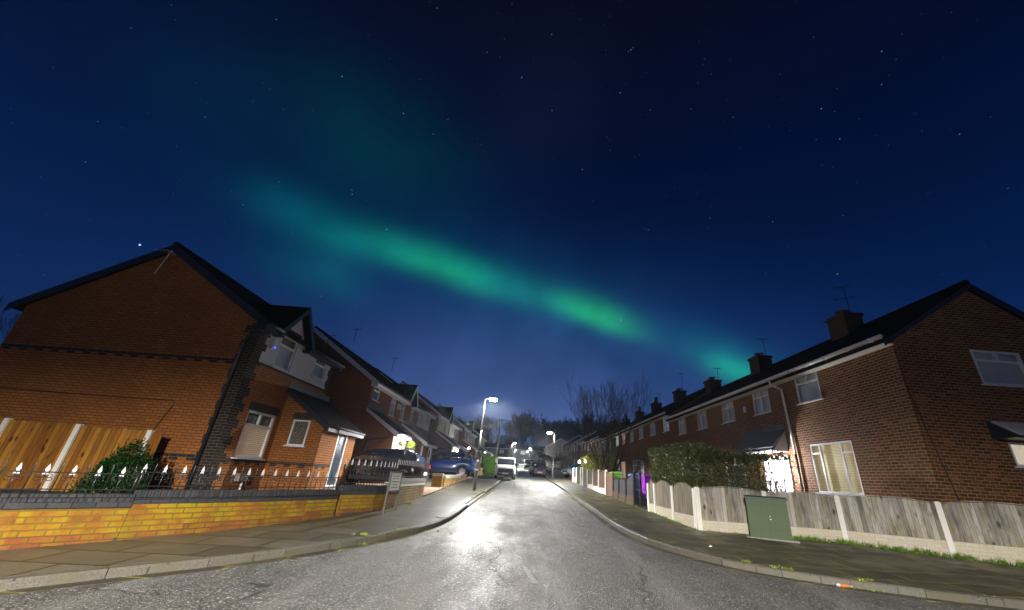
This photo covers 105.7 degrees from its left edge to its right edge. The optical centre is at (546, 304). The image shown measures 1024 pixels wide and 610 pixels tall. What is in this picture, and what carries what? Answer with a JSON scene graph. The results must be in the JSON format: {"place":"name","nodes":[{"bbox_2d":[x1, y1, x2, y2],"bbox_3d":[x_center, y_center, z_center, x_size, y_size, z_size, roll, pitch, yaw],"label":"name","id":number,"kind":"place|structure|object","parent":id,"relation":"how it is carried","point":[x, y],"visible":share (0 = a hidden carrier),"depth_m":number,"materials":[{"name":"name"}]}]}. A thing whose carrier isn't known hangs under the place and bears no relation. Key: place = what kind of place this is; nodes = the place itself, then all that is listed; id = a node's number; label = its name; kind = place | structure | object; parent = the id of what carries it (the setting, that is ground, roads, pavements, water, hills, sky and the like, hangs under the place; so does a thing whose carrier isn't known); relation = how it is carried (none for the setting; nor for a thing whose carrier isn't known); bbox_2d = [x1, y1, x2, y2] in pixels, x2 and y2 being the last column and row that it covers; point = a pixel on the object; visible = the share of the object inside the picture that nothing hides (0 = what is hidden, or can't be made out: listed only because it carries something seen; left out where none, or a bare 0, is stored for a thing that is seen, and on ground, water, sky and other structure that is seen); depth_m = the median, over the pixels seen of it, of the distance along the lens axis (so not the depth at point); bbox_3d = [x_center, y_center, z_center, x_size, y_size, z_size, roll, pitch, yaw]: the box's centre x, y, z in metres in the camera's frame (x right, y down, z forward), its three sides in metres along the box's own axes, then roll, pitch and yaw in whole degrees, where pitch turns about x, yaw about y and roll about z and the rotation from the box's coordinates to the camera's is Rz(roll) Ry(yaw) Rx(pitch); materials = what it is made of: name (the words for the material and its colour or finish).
{"place":"outdoors","nodes":[
{"label":"outdoors","id":0,"kind":"place"},
{"bbox_2d":[0,467,482,540],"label":"garden ground","id":1,"kind":"structure","parent":0,"point":[428,483],"depth_m":9.22,"materials":[{"name":"concrete"}]},
{"bbox_2d":[0,296,21,339],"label":"bare tree","id":2,"kind":"object","parent":1,"relation":"on","point":[6,320],"visible":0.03,"depth_m":16.54,"materials":[{"name":"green plant"}]},
{"bbox_2d":[0,418,164,492],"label":"timber fence","id":3,"kind":"object","parent":1,"relation":"on","point":[45,445],"visible":0.61,"depth_m":9.70,"materials":[{"name":"wood"}]},
{"bbox_2d":[67,437,160,492],"bbox_3d":[-9.734,3.768,8.713,1.545,1.531,0.771,5,-24,-2],"label":"evergreen shrub","id":4,"kind":"object","parent":1,"relation":"on","point":[122,458],"visible":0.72,"depth_m":8.62,"materials":[{"name":"green plant"}]},
{"bbox_2d":[0,242,365,489],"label":"corner house","id":5,"kind":"structure","parent":1,"relation":"on","point":[200,362],"depth_m":11.50,"materials":[{"name":"brick"}]},
{"bbox_2d":[231,410,275,460],"bbox_3d":[-8.915,3.976,11.805,0.205,1.375,1.480,4,-24,-1],"label":"window","id":6,"kind":"structure","parent":5,"relation":"in","point":[256,430],"depth_m":11.89,"materials":[{"name":"white plastic"}]},
{"bbox_2d":[271,335,297,373],"bbox_3d":[-8.763,1.621,12.946,0.185,1.155,1.060,4,-24,-1],"label":"window","id":7,"kind":"structure","parent":5,"relation":"in","point":[287,347],"depth_m":13.06,"materials":[{"name":"glass"}]},
{"bbox_2d":[283,420,310,446],"bbox_3d":[-8.188,4.224,12.765,0.680,0.865,0.165,4,-24,-1],"label":"window","id":8,"kind":"structure","parent":5,"relation":"in","point":[299,430],"depth_m":12.81,"materials":[{"name":"white plastic"}]},
{"bbox_2d":[311,359,325,381],"bbox_3d":[-8.868,2.495,15.038,0.185,0.795,0.980,4,-24,-1],"label":"window","id":9,"kind":"structure","parent":5,"relation":"in","point":[319,368],"depth_m":15.16,"materials":[{"name":"glass"}]},
{"bbox_2d":[325,435,347,486],"bbox_3d":[-7.578,5.476,13.943,0.105,1.940,0.770,4,-24,-1],"label":"door","id":10,"kind":"structure","parent":5,"relation":"in","point":[341,441],"depth_m":13.95,"materials":[{"name":"white plastic"}]},
{"bbox_2d":[313,326,438,483],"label":"semi detached house","id":11,"kind":"structure","parent":1,"relation":"on","point":[375,406],"depth_m":19.14,"materials":[{"name":"orange brick"}]},
{"bbox_2d":[371,387,379,402],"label":"window","id":12,"kind":"structure","parent":11,"relation":"in","point":[376,393],"depth_m":19.60,"materials":[{"name":"glass"}]},
{"bbox_2d":[388,398,395,417],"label":"window","id":13,"kind":"structure","parent":11,"relation":"in","point":[393,403],"depth_m":21.99,"materials":[{"name":"glass"}]},
{"bbox_2d":[392,437,403,448],"bbox_3d":[-7.247,7.368,18.481,0.105,2.000,1.580,4,-24,-1],"label":"door","id":14,"kind":"structure","parent":11,"relation":"in","point":[396,445],"depth_m":18.50,"materials":[{"name":"white plastic"}]},
{"bbox_2d":[398,403,405,421],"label":"window","id":15,"kind":"structure","parent":11,"relation":"in","point":[403,406],"depth_m":23.75,"materials":[{"name":"glass"}]},
{"bbox_2d":[376,368,436,437],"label":"detached house","id":16,"kind":"structure","parent":1,"relation":"on","point":[423,425],"depth_m":30.43,"materials":[{"name":"brick"}]},
{"bbox_2d":[399,381,468,472],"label":"semi detached house","id":17,"kind":"structure","parent":1,"relation":"on","point":[443,427],"depth_m":33.19,"materials":[{"name":"orange brick"}]},
{"bbox_2d":[426,398,463,441],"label":"detached house","id":18,"kind":"structure","parent":1,"relation":"on","point":[456,437],"depth_m":44.76,"materials":[{"name":"brick"}]},
{"bbox_2d":[430,451,475,476],"bbox_3d":[-7.117,10.887,26.555,4.447,1.557,1.970,4,-24,-1],"label":"parked car","id":19,"kind":"object","parent":1,"relation":"on","point":[453,462],"visible":0.59,"depth_m":25.84,"materials":[{"name":"blue"}]},
{"bbox_2d":[438,404,481,467],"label":"semi detached house","id":20,"kind":"structure","parent":1,"relation":"on","point":[467,434],"depth_m":47.02,"materials":[{"name":"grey brick"}]},
{"bbox_2d":[456,417,492,466],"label":"semi detached house","id":21,"kind":"structure","parent":1,"relation":"on","point":[483,439],"depth_m":61.06,"materials":[{"name":"brick"}]},
{"bbox_2d":[0,474,501,577],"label":"pavement","id":22,"kind":"structure","parent":0,"point":[68,557],"depth_m":5.87,"materials":[{"name":"concrete"}]},
{"bbox_2d":[382,472,402,513],"bbox_3d":[-3.902,4.745,9.801,0.044,0.950,0.810,3,-24,1],"label":"street sign","id":23,"kind":"object","parent":22,"relation":"on","point":[394,481],"visible":0.94,"depth_m":9.81,"materials":[{"name":"metal"}]},
{"bbox_2d":[472,397,497,490],"bbox_3d":[-2.849,6.380,17.951,0.678,4.170,0.180,5,-24,-2],"label":"street lamp","id":24,"kind":"object","parent":22,"relation":"on","point":[494,399],"visible":0.94,"depth_m":17.75,"materials":[{"name":"white"}]},
{"bbox_2d":[496,419,501,456],"bbox_3d":[-4.505,13.058,35.532,0.225,5.051,0.196,23,-31,-37],"label":"telegraph pole","id":25,"kind":"object","parent":22,"relation":"on","point":[500,420],"visible":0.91,"depth_m":35.84,"materials":[{"name":"brown wood"}]},
{"bbox_2d":[345,483,441,494],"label":"driveway","id":26,"kind":"structure","parent":0,"point":[427,490],"depth_m":16.03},
{"bbox_2d":[346,448,430,483],"bbox_3d":[-6.935,6.640,15.853,3.947,1.447,1.832,4,-24,-1],"label":"parked car","id":27,"kind":"object","parent":26,"relation":"on","point":[384,455],"visible":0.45,"depth_m":15.33,"materials":[{"name":"black"}]},
{"bbox_2d":[0,464,996,609],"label":"road","id":28,"kind":"structure","parent":0,"point":[548,535],"depth_m":5.19,"materials":[{"name":"asphalt"}]},
{"bbox_2d":[0,476,506,595],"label":"gutter channel","id":29,"kind":"object","parent":28,"relation":"on","point":[143,576],"visible":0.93,"depth_m":4.99,"materials":[{"name":"concrete"}]},
{"bbox_2d":[494,457,516,479],"bbox_3d":[-3.204,12.461,29.538,1.721,1.551,3.769,6,-24,-6],"label":"parked van","id":30,"kind":"object","parent":28,"relation":"on","point":[504,466],"visible":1,"depth_m":28.15,"materials":[{"name":"white"}]},
{"bbox_2d":[524,459,532,468],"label":"parked van","id":31,"kind":"object","parent":28,"relation":"on","point":[527,462],"visible":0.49,"depth_m":64.71,"materials":[{"name":"white"}]},
{"bbox_2d":[532,463,547,475],"bbox_3d":[-0.696,16.970,39.791,1.601,1.313,3.631,3,-24,1],"label":"parked car","id":32,"kind":"object","parent":28,"relation":"on","point":[539,468],"visible":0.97,"depth_m":38.49,"materials":[{"name":"red"}]},
{"bbox_2d":[522,550,616,583],"bbox_3d":[0.308,4.204,6.348,0.681,0.092,2.945,-11,-28,28],"label":"road marking","id":33,"kind":"object","parent":28,"relation":"on","point":[530,576],"visible":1,"depth_m":5.49,"materials":[{"name":"paint"}]},
{"bbox_2d":[351,487,884,592],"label":"kerb weeds","id":34,"kind":"object","parent":28,"relation":"on","point":[742,560],"visible":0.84,"depth_m":6.61,"materials":[{"name":"green plant"}]},
{"bbox_2d":[541,475,1023,609],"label":"gutter channel","id":35,"kind":"object","parent":28,"relation":"on","point":[602,520],"visible":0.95,"depth_m":6.10,"materials":[{"name":"concrete"}]},
{"bbox_2d":[0,0,1023,457],"label":"sky","id":36,"kind":"structure","parent":0,"point":[509,201],"materials":[{"name":"blue"}]},
{"bbox_2d":[547,467,647,509],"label":"garden ground","id":37,"kind":"structure","parent":0,"point":[559,474],"depth_m":36.12,"materials":[{"name":"concrete"}]},
{"bbox_2d":[537,453,570,471],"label":"dark bush","id":38,"kind":"object","parent":37,"relation":"on","point":[548,458],"visible":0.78,"depth_m":56.75,"materials":[{"name":"plant"}]},
{"bbox_2d":[543,438,565,466],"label":"roadside house","id":39,"kind":"structure","parent":37,"relation":"on","point":[551,447],"depth_m":98.11,"materials":[{"name":"tile"}]},
{"bbox_2d":[557,434,582,468],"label":"roadside house","id":40,"kind":"structure","parent":37,"relation":"on","point":[563,449],"depth_m":83.55,"materials":[{"name":"brick"}]},
{"bbox_2d":[572,467,578,482],"bbox_3d":[2.240,13.431,30.294,0.200,1.308,2.396,5,-24,-2],"label":"garden fence","id":41,"kind":"object","parent":37,"relation":"on","point":[575,474],"visible":0.92,"depth_m":29.92,"materials":[{"name":"concrete"}]},
{"bbox_2d":[561,463,596,476],"bbox_3d":[3.412,16.478,38.462,4.047,1.456,1.924,17,-28,-28],"label":"parked car","id":42,"kind":"object","parent":37,"relation":"on","point":[566,472],"visible":0.33,"depth_m":37.73,"materials":[{"name":"silver metal"}]},
{"bbox_2d":[567,432,590,465],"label":"roadside house","id":43,"kind":"structure","parent":37,"relation":"on","point":[570,446],"depth_m":73.73,"materials":[{"name":"brick"}]},
{"bbox_2d":[580,467,585,485],"bbox_3d":[2.472,11.854,26.516,0.240,1.388,1.236,5,-24,-2],"label":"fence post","id":44,"kind":"object","parent":37,"relation":"on","point":[582,476],"visible":0.94,"depth_m":26.12,"materials":[{"name":"concrete"}]},
{"bbox_2d":[572,430,595,463],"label":"roadside house","id":45,"kind":"structure","parent":37,"relation":"on","point":[576,453],"depth_m":67.23,"materials":[{"name":"brick"}]},
{"bbox_2d":[578,426,602,462],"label":"terraced house","id":46,"kind":"structure","parent":37,"relation":"on","point":[582,449],"depth_m":61.17,"materials":[{"name":"brick"}]},
{"bbox_2d":[587,469,606,494],"bbox_3d":[2.805,10.126,22.071,0.131,1.465,5.457,5,-24,-2],"label":"garden fence","id":47,"kind":"object","parent":37,"relation":"on","point":[596,480],"visible":0.94,"depth_m":21.63,"materials":[{"name":"concrete"}]},
{"bbox_2d":[583,422,611,462],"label":"terraced house","id":48,"kind":"structure","parent":37,"relation":"on","point":[588,449],"depth_m":56.77,"materials":[{"name":"brick"}]},
{"bbox_2d":[580,452,622,480],"bbox_3d":[3.827,11.813,27.978,2.639,2.106,3.055,5,-24,-2],"label":"garden bush","id":49,"kind":"object","parent":37,"relation":"on","point":[589,459],"visible":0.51,"depth_m":27.36,"materials":[{"name":"green plant"}]},
{"bbox_2d":[590,419,621,468],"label":"terraced house","id":50,"kind":"structure","parent":37,"relation":"on","point":[603,436],"depth_m":49.12,"materials":[{"name":"brick"}]},
{"bbox_2d":[559,369,657,471],"bbox_3d":[4.572,8.423,26.898,7.684,8.157,6.816,5,-24,-2],"label":"bare tree","id":51,"kind":"object","parent":37,"relation":"on","point":[614,408],"visible":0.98,"depth_m":27.28,"materials":[{"name":"brown plant"}]},
{"bbox_2d":[606,472,613,495],"bbox_3d":[3.061,8.836,18.852,0.080,1.329,1.376,5,-24,-3],"label":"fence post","id":52,"kind":"object","parent":37,"relation":"on","point":[609,477],"visible":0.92,"depth_m":18.94,"materials":[{"name":"concrete"}]},
{"bbox_2d":[598,414,633,468],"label":"terraced house","id":53,"kind":"structure","parent":37,"relation":"on","point":[603,441],"depth_m":45.71,"materials":[{"name":"brick"}]},
{"bbox_2d":[612,472,636,505],"bbox_3d":[3.274,7.951,16.602,0.118,1.386,3.457,5,-24,-3],"label":"garden fence","id":54,"kind":"object","parent":37,"relation":"on","point":[622,489],"visible":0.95,"depth_m":16.30,"materials":[{"name":"wood"}]},
{"bbox_2d":[608,406,650,478],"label":"terraced house","id":55,"kind":"structure","parent":37,"relation":"on","point":[622,466],"depth_m":38.93,"materials":[{"name":"brick"}]},
{"bbox_2d":[624,453,648,474],"bbox_3d":[5.772,10.231,23.894,1.878,2.751,1.600,5,-24,-2],"label":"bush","id":56,"kind":"object","parent":37,"relation":"on","point":[638,467],"visible":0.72,"depth_m":23.95,"materials":[{"name":"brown plant"}]},
{"bbox_2d":[633,473,646,507],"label":"metal gate","id":57,"kind":"structure","parent":37,"relation":"on","point":[640,501],"depth_m":14.40,"materials":[{"name":"black metal"}]},
{"bbox_2d":[630,442,657,474],"bbox_3d":[5.663,9.045,21.310,2.236,3.011,1.328,18,-28,-30],"label":"bare tree","id":58,"kind":"object","parent":37,"relation":"on","point":[644,454],"visible":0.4,"depth_m":21.25,"materials":[{"name":"brown plant"}]},
{"bbox_2d":[638,475,654,499],"bbox_3d":[4.538,8.166,17.292,0.647,1.088,0.680,7,-24,-8],"label":"wheelie bin","id":59,"kind":"object","parent":37,"relation":"on","point":[648,478],"visible":0.18,"depth_m":17.15,"materials":[{"name":"purple"}]},
{"bbox_2d":[621,397,681,477],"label":"terraced house","id":60,"kind":"structure","parent":37,"relation":"on","point":[656,406],"depth_m":33.93,"materials":[{"name":"brick"}]},
{"bbox_2d":[647,479,696,528],"bbox_3d":[3.752,6.071,11.801,0.162,1.345,3.713,5,-24,-4],"label":"garden fence","id":61,"kind":"object","parent":37,"relation":"on","point":[675,502],"visible":0.91,"depth_m":11.42,"materials":[{"name":"grey wood"}]},
{"bbox_2d":[639,387,704,480],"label":"terraced house","id":62,"kind":"structure","parent":37,"relation":"on","point":[658,433],"depth_m":28.34,"materials":[{"name":"brick"}]},
{"bbox_2d":[649,422,655,436],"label":"window","id":63,"kind":"structure","parent":62,"relation":"in","point":[652,425],"depth_m":29.67,"materials":[{"name":"plastic"}]},
{"bbox_2d":[662,417,669,432],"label":"window","id":64,"kind":"structure","parent":62,"relation":"in","point":[666,428],"depth_m":27.00,"materials":[{"name":"glass"}]},
{"bbox_2d":[664,374,750,484],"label":"terraced house","id":65,"kind":"structure","parent":37,"relation":"on","point":[693,422],"depth_m":22.91,"materials":[{"name":"brick"}]},
{"bbox_2d":[678,418,686,434],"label":"window","id":66,"kind":"structure","parent":65,"relation":"in","point":[682,422],"depth_m":24.25,"materials":[{"name":"glass"}]},
{"bbox_2d":[697,410,707,430],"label":"window","id":67,"kind":"structure","parent":65,"relation":"in","point":[702,419],"depth_m":21.62,"materials":[{"name":"glass"}]},
{"bbox_2d":[647,441,799,492],"bbox_3d":[5.407,6.277,13.887,3.169,2.687,6.807,5,-24,-2],"label":"privet hedge","id":68,"kind":"object","parent":37,"relation":"on","point":[679,465],"visible":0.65,"depth_m":11.49,"materials":[{"name":"green plant"}]},
{"bbox_2d":[703,339,831,492],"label":"terraced house","id":69,"kind":"structure","parent":37,"relation":"on","point":[747,414],"depth_m":16.79,"materials":[{"name":"brick"}]},
{"bbox_2d":[721,401,735,423],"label":"window","id":70,"kind":"structure","parent":69,"relation":"in","point":[728,414],"depth_m":18.98,"materials":[{"name":"glass"}]},
{"bbox_2d":[725,460,745,488],"bbox_3d":[8.749,7.701,17.818,0.105,1.540,1.740,5,-24,-2],"label":"window","id":71,"kind":"structure","parent":69,"relation":"in","point":[733,460],"depth_m":17.76,"materials":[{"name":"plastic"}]},
{"bbox_2d":[752,389,771,416],"bbox_3d":[9.060,4.068,16.342,0.185,1.085,1.290,5,-24,-2],"label":"window","id":72,"kind":"structure","parent":69,"relation":"in","point":[761,402],"depth_m":16.39,"materials":[{"name":"glass"}]},
{"bbox_2d":[694,487,1023,564],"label":"garden fence","id":73,"kind":"object","parent":37,"relation":"on","point":[988,531],"visible":0.92,"depth_m":8.98,"materials":[{"name":"grey wood"}]},
{"bbox_2d":[766,280,1023,505],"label":"terraced house","id":74,"kind":"structure","parent":37,"relation":"on","point":[922,399],"depth_m":10.78,"materials":[{"name":"brick"}]},
{"bbox_2d":[794,372,823,405],"bbox_3d":[9.260,2.915,13.738,0.185,1.085,1.300,5,-24,-2],"label":"window","id":75,"kind":"structure","parent":74,"relation":"in","point":[807,386],"depth_m":13.80,"materials":[{"name":"glass"}]},
{"bbox_2d":[809,440,863,494],"bbox_3d":[9.181,5.164,12.282,0.105,1.540,1.890,5,-24,-2],"label":"window","id":76,"kind":"structure","parent":74,"relation":"in","point":[835,465],"depth_m":12.31,"materials":[{"name":"white plastic"}]},
{"bbox_2d":[969,350,1023,387],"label":"window","id":77,"kind":"structure","parent":74,"relation":"in","point":[1003,369],"depth_m":10.67,"materials":[{"name":"glass"}]},
{"bbox_2d":[1007,442,1023,468],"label":"window","id":78,"kind":"structure","parent":74,"relation":"in","point":[1017,449],"depth_m":9.77,"materials":[{"name":"glass"}]},
{"bbox_2d":[546,471,1023,598],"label":"pavement","id":79,"kind":"structure","parent":0,"point":[923,570],"depth_m":7.50,"materials":[{"name":"concrete"}]},
{"bbox_2d":[744,495,799,543],"bbox_3d":[5.364,5.177,9.355,1.080,0.990,0.490,-7,-26,23],"label":"street cabinet","id":80,"kind":"object","parent":79,"relation":"on","point":[768,517],"visible":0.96,"depth_m":9.21,"materials":[{"name":"green"}]},
{"bbox_2d":[602,493,1023,566],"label":"grass strip","id":81,"kind":"object","parent":79,"relation":"on","point":[928,552],"depth_m":8.64,"materials":[{"name":"green plant"}]},
{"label":"ground","id":82,"kind":"structure","parent":0,"visible":0},
{"bbox_2d":[0,492,135,549],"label":"garden wall","id":83,"kind":"structure","parent":82,"relation":"on","point":[28,520],"depth_m":5.13,"materials":[{"name":"brick"}]},
{"bbox_2d":[0,459,140,493],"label":"railing","id":84,"kind":"object","parent":83,"relation":"on","point":[46,471],"visible":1,"depth_m":5.32,"materials":[{"name":"black metal"}]},
{"bbox_2d":[117,489,339,539],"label":"garden wall","id":85,"kind":"structure","parent":82,"relation":"on","point":[157,513],"depth_m":6.50,"materials":[{"name":"brick"}]},
{"bbox_2d":[133,464,339,489],"bbox_3d":[-5.412,3.272,7.289,0.167,0.385,3.626,-7,-26,23],"label":"railing","id":86,"kind":"object","parent":85,"relation":"on","point":[141,476],"visible":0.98,"depth_m":6.83,"materials":[{"name":"black metal"}]},
{"bbox_2d":[0,476,504,590],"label":"kerb","id":87,"kind":"structure","parent":82,"relation":"on","point":[38,580],"depth_m":4.91,"materials":[{"name":"concrete"}]},
{"bbox_2d":[334,485,396,515],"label":"garden wall","id":88,"kind":"structure","parent":82,"relation":"on","point":[355,498],"depth_m":9.18,"materials":[{"name":"brick"}]},
{"bbox_2d":[339,458,398,484],"bbox_3d":[-4.376,4.264,9.831,0.199,0.574,2.229,-3,-25,14],"label":"railing","id":89,"kind":"object","parent":88,"relation":"on","point":[380,470],"visible":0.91,"depth_m":9.57,"materials":[{"name":"black metal"}]},
{"bbox_2d":[394,478,425,506],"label":"garden wall","id":90,"kind":"structure","parent":82,"relation":"on","point":[411,489],"depth_m":11.79,"materials":[{"name":"yellow brick"}]},
{"bbox_2d":[397,459,424,477],"bbox_3d":[-4.257,5.196,12.213,0.042,0.510,3.064,4,-24,-1],"label":"railing","id":91,"kind":"object","parent":90,"relation":"on","point":[420,465],"visible":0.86,"depth_m":12.17,"materials":[{"name":"black metal"}]},
{"bbox_2d":[431,473,444,487],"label":"garden wall","id":92,"kind":"structure","parent":82,"relation":"on","point":[437,479],"depth_m":17.19,"materials":[{"name":"brick"}]},
{"bbox_2d":[442,475,460,486],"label":"garden wall","id":93,"kind":"structure","parent":82,"relation":"on","point":[449,479],"depth_m":19.00,"materials":[{"name":"brick"}]},
{"bbox_2d":[480,451,496,474],"bbox_3d":[-4.950,13.883,33.897,1.865,1.982,2.887,5,-24,-2],"label":"conifer hedge","id":94,"kind":"object","parent":82,"relation":"on","point":[488,461],"visible":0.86,"depth_m":33.05,"materials":[{"name":"green plant"}]},
{"bbox_2d":[472,414,506,442],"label":"bare tree","id":95,"kind":"object","parent":82,"relation":"on","point":[486,428],"visible":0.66,"depth_m":154.11,"materials":[{"name":"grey plant"}]},
{"bbox_2d":[487,440,508,456],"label":"house","id":96,"kind":"structure","parent":82,"relation":"on","point":[502,450],"depth_m":146.50,"materials":[{"name":"brick"}]},
{"bbox_2d":[492,433,520,452],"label":"bare tree","id":97,"kind":"object","parent":82,"relation":"on","point":[505,438],"visible":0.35,"depth_m":166.99,"materials":[{"name":"grey plant"}]},
{"bbox_2d":[508,441,528,460],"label":"house","id":98,"kind":"structure","parent":82,"relation":"on","point":[520,453],"depth_m":146.63,"materials":[{"name":"tile"}]},
{"bbox_2d":[503,419,534,444],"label":"bare tree","id":99,"kind":"object","parent":82,"relation":"on","point":[511,433],"visible":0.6,"depth_m":159.51,"materials":[{"name":"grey plant"}]},
{"bbox_2d":[504,409,546,444],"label":"bare tree","id":100,"kind":"object","parent":82,"relation":"on","point":[515,419],"visible":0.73,"depth_m":158.13,"materials":[{"name":"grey plant"}]},
{"bbox_2d":[529,442,544,461],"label":"house","id":101,"kind":"structure","parent":82,"relation":"on","point":[537,451],"depth_m":147.07,"materials":[{"name":"brick"}]},
{"bbox_2d":[530,425,550,445],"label":"bare tree","id":102,"kind":"object","parent":82,"relation":"on","point":[543,442],"visible":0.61,"depth_m":162.08,"materials":[{"name":"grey plant"}]},
{"bbox_2d":[541,419,570,442],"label":"bare tree","id":103,"kind":"object","parent":82,"relation":"on","point":[560,434],"visible":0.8,"depth_m":155.54,"materials":[{"name":"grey plant"}]},
{"bbox_2d":[539,416,586,442],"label":"bare tree","id":104,"kind":"object","parent":82,"relation":"on","point":[545,424],"visible":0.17,"depth_m":163.62,"materials":[{"name":"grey plant"}]},
{"bbox_2d":[555,416,602,438],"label":"bare tree","id":105,"kind":"object","parent":82,"relation":"on","point":[576,429],"visible":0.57,"depth_m":157.64,"materials":[{"name":"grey plant"}]},
{"bbox_2d":[576,412,616,431],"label":"bare tree","id":106,"kind":"object","parent":82,"relation":"on","point":[595,425],"visible":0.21,"depth_m":161.43,"materials":[{"name":"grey plant"}]},
{"bbox_2d":[542,475,1023,608],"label":"kerb","id":107,"kind":"structure","parent":82,"relation":"on","point":[1008,602],"depth_m":6.01,"materials":[{"name":"concrete"}]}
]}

